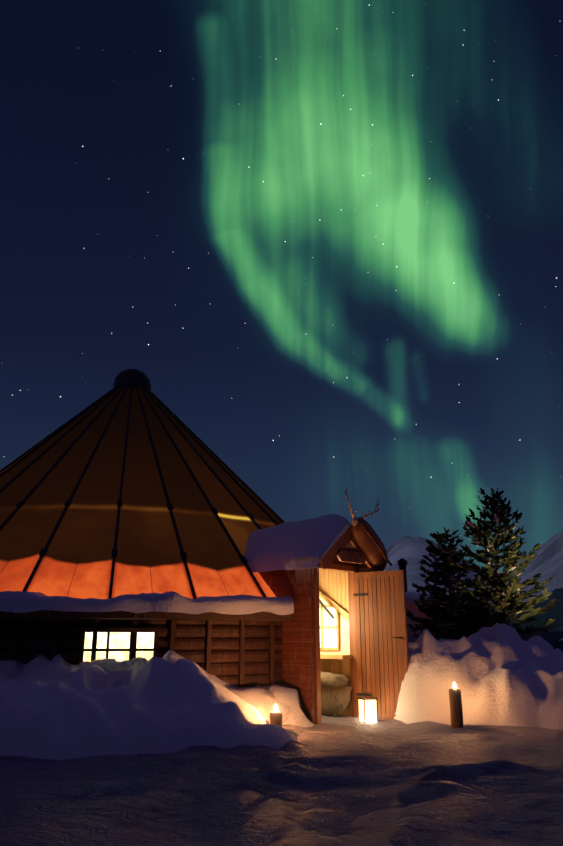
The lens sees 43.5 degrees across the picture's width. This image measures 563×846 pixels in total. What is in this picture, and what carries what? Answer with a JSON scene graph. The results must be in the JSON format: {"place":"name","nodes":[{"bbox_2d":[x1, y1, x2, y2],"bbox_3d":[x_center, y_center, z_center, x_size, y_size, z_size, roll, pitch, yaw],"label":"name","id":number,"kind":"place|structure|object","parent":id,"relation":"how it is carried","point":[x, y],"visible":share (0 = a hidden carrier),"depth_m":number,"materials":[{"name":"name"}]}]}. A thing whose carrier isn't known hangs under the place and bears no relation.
{"place":"outdoors","nodes":[
{"label":"outdoors","id":0,"kind":"place"},
{"bbox_2d":[78,657,148,671],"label":"snow","id":1,"kind":"structure","parent":0,"point":[107,664],"depth_m":8.13,"materials":[{"name":"white snow"}]},
{"bbox_2d":[0,619,281,687],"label":"log wall","id":2,"kind":"structure","parent":0,"point":[241,653],"depth_m":8.65,"materials":[{"name":"brown wood"}]},
{"bbox_2d":[78,628,158,663],"bbox_3d":[-1.913,2.670,8.309,0.960,0.490,0.130,4,-17,-13],"label":"window frame","id":3,"kind":"object","parent":2,"relation":"attached to","point":[154,649],"visible":0.6,"depth_m":8.32,"materials":[{"name":"wood"}]},
{"bbox_2d":[83,632,153,661],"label":"window panes","id":4,"kind":"object","parent":3,"relation":"in","point":[121,640],"visible":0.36,"depth_m":8.35,"materials":[{"name":"glass"}]},
{"bbox_2d":[0,387,282,598],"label":"roof","id":5,"kind":"structure","parent":2,"relation":"on","point":[76,561],"depth_m":10.26,"materials":[{"name":"brown fabric"}]},
{"bbox_2d":[113,369,150,389],"bbox_3d":[-2.985,-0.743,14.125,0.945,0.700,0.940,-15,-23,41],"label":"roof cap","id":6,"kind":"object","parent":5,"relation":"on","point":[134,377],"visible":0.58,"depth_m":13.85,"materials":[{"name":"black metal"}]},
{"bbox_2d":[0,385,334,618],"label":"roof ribs","id":7,"kind":"object","parent":5,"relation":"attached to","point":[68,502],"visible":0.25,"depth_m":11.63,"materials":[{"name":"black wood"}]},
{"bbox_2d":[0,610,292,620],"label":"lavvu eave ring","id":8,"kind":"object","parent":2,"relation":"on","point":[257,616],"visible":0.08,"depth_m":8.19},
{"bbox_2d":[0,591,293,614],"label":"roof snow","id":9,"kind":"structure","parent":0,"point":[26,601],"depth_m":8.20,"materials":[{"name":"white snow"}]},
{"bbox_2d":[5,556,317,622],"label":"icicles","id":10,"kind":"object","parent":9,"relation":"hanging from","point":[301,559],"visible":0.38,"depth_m":9.13,"materials":[{"name":"white"}]},
{"bbox_2d":[0,639,562,845],"bbox_3d":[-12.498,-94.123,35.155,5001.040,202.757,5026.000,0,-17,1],"label":"ground","id":11,"kind":"structure","parent":0,"point":[333,780],"depth_m":4.76,"materials":[{"name":"white snow"}]},
{"bbox_2d":[0,650,297,759],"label":"snow bank","id":12,"kind":"structure","parent":11,"relation":"on","point":[58,707],"depth_m":6.75,"materials":[{"name":"white snow"}]},
{"bbox_2d":[270,711,281,725],"bbox_3d":[-0.061,3.473,7.652,0.136,0.632,0.140,0,-17,1],"label":"candle","id":13,"kind":"object","parent":11,"relation":"on","point":[276,718],"visible":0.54,"depth_m":7.67,"materials":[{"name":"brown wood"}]},
{"bbox_2d":[224,685,335,726],"bbox_3d":[-3.392,3.739,9.296,9.940,0.963,4.054,-2,-17,6],"label":"snow drift","id":14,"kind":"object","parent":11,"relation":"on","point":[264,700],"depth_m":8.47,"materials":[{"name":"white snow"}]},
{"bbox_2d":[282,569,351,715],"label":"interior wall","id":15,"kind":"structure","parent":11,"relation":"on","point":[333,588],"depth_m":9.98,"materials":[{"name":"beige wood"}]},
{"bbox_2d":[310,563,357,723],"bbox_3d":[0.721,2.916,9.392,0.140,2.035,0.910,-15,-23,41],"label":"door frame","id":16,"kind":"object","parent":15,"relation":"attached to","point":[351,570],"visible":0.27,"depth_m":9.47,"materials":[{"name":"brown wood"}]},
{"bbox_2d":[354,570,408,719],"bbox_3d":[1.331,2.943,9.407,0.750,1.890,0.045,-12,-20,33],"label":"door leaf","id":17,"kind":"object","parent":16,"relation":"attached to","point":[382,659],"visible":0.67,"depth_m":9.41,"materials":[{"name":"brown wood"}]},
{"bbox_2d":[353,593,401,695],"bbox_3d":[1.306,2.949,9.424,0.708,1.325,0.140,-12,-20,33],"label":"door ironwork","id":18,"kind":"object","parent":17,"relation":"attached to","point":[361,594],"depth_m":9.39,"materials":[{"name":"black metal"}]},
{"bbox_2d":[319,597,349,654],"bbox_3d":[0.659,2.755,10.108,0.980,1.080,0.012,-15,-23,41],"label":"window frame","id":19,"kind":"object","parent":15,"relation":"attached to","point":[344,638],"depth_m":9.84,"materials":[{"name":"beige wood"}]},
{"bbox_2d":[320,608,336,647],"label":"window panes","id":20,"kind":"structure","parent":19,"relation":"attached to","point":[329,638],"depth_m":10.00,"materials":[{"name":"glass"}]},
{"bbox_2d":[350,517,391,570],"bbox_3d":[1.244,1.719,9.835,0.305,0.360,1.050,-6,-54,51],"label":"wooden pulk sledge","id":21,"kind":"object","parent":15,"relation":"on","point":[368,541],"visible":0.92,"depth_m":9.68,"materials":[{"name":"brown wood"}]},
{"bbox_2d":[345,486,378,525],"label":"antlers","id":22,"kind":"object","parent":21,"relation":"attached to","point":[354,521],"visible":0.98,"depth_m":9.57},
{"bbox_2d":[321,672,352,715],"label":"reindeer furs","id":23,"kind":"object","parent":11,"relation":"on","point":[335,693],"visible":0.62,"depth_m":9.52,"materials":[{"name":"beige fur"}]},
{"bbox_2d":[357,692,377,722],"bbox_3d":[1.112,3.672,9.094,0.210,0.373,0.210,6,-18,-18],"label":"lantern frame","id":24,"kind":"object","parent":11,"relation":"on","point":[368,698],"visible":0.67,"depth_m":9.05,"materials":[{"name":"metal"}]},
{"bbox_2d":[359,699,376,722],"bbox_3d":[1.112,3.707,9.083,0.170,0.280,0.170,6,-18,-18],"label":"lantern glass","id":25,"kind":"object","parent":24,"relation":"in","point":[370,712],"visible":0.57,"depth_m":9.02,"materials":[{"name":"white glass"}]},
{"bbox_2d":[406,600,495,641],"bbox_3d":[3.805,5.117,16.278,2.360,1.820,3.160,-8,-19,25],"label":"service cabin","id":26,"kind":"object","parent":11,"relation":"on","point":[412,607],"visible":0.06,"depth_m":15.24,"materials":[{"name":"brown wood"}]},
{"bbox_2d":[397,558,407,591],"bbox_3d":[2.897,3.813,16.749,0.280,1.180,0.280,0,-17,1],"label":"flue pipe","id":27,"kind":"object","parent":26,"relation":"on","point":[402,563],"visible":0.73,"depth_m":16.78,"materials":[{"name":"grey metal"}]},
{"bbox_2d":[406,527,505,639],"bbox_3d":[3.328,3.834,13.974,2.397,3.522,2.715,0,-17,1],"label":"spruce","id":28,"kind":"object","parent":11,"relation":"on","point":[436,580],"depth_m":14.04,"materials":[{"name":"green plant"}]},
{"bbox_2d":[449,688,463,727],"bbox_3d":[2.012,3.389,8.097,0.136,0.632,0.140,0,-17,1],"label":"candle","id":29,"kind":"object","parent":11,"relation":"on","point":[456,712],"visible":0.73,"depth_m":8.08,"materials":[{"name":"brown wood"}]},
{"bbox_2d":[394,623,562,730],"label":"snow bank","id":30,"kind":"structure","parent":11,"relation":"on","point":[500,674],"depth_m":8.82,"materials":[{"name":"white snow"}]},
{"bbox_2d":[431,487,556,639],"bbox_3d":[3.800,3.102,12.462,2.443,4.038,2.308,0,-17,1],"label":"spruce","id":31,"kind":"object","parent":11,"relation":"on","point":[514,602],"depth_m":12.39,"materials":[{"name":"green plant"}]},
{"bbox_2d":[485,588,562,643],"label":"hillside","id":32,"kind":"structure","parent":11,"relation":"on","point":[554,633],"depth_m":12.60,"materials":[{"name":"white snow"}]},
{"bbox_2d":[0,0,562,573],"label":"sky","id":33,"kind":"structure","parent":0,"point":[326,236],"materials":[{"name":"blue"}]},
{"bbox_2d":[258,557,358,723],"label":"porch walls","id":34,"kind":"structure","parent":0,"point":[298,673],"depth_m":9.19,"materials":[{"name":"brown wood"}]},
{"bbox_2d":[337,550,366,563],"bbox_3d":[0.954,1.807,9.504,0.037,0.150,0.648,-15,-23,41],"label":"sign","id":35,"kind":"object","parent":34,"relation":"attached to","point":[351,556],"visible":1,"depth_m":9.47,"materials":[{"name":"brown wood"}]},
{"bbox_2d":[245,514,380,572],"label":"porch roof snow","id":36,"kind":"structure","parent":0,"point":[273,548],"depth_m":9.70,"materials":[{"name":"white snow"}]},
{"bbox_2d":[345,528,367,567],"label":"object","id":37,"kind":"structure","parent":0,"point":[350,545],"depth_m":9.91,"materials":[{"name":"brown wood"}]},
{"bbox_2d":[319,528,378,571],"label":"porch barge boards","id":38,"kind":"object","parent":37,"relation":"attached to","point":[341,543],"visible":0.43,"depth_m":9.41,"materials":[{"name":"brown wood"}]},
{"bbox_2d":[405,591,495,601],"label":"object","id":39,"kind":"structure","parent":0,"point":[412,595],"depth_m":15.68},
{"bbox_2d":[384,530,562,602],"bbox_3d":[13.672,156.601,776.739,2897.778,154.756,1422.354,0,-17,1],"label":"mountains","id":40,"kind":"structure","parent":0,"point":[547,563],"depth_m":584.97,"materials":[{"name":"white snow"}]},
{"bbox_2d":[550,640,562,650],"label":"hut walls","id":41,"kind":"structure","parent":0,"point":[558,644],"depth_m":11.60,"materials":[{"name":"brown wood"}]}
]}

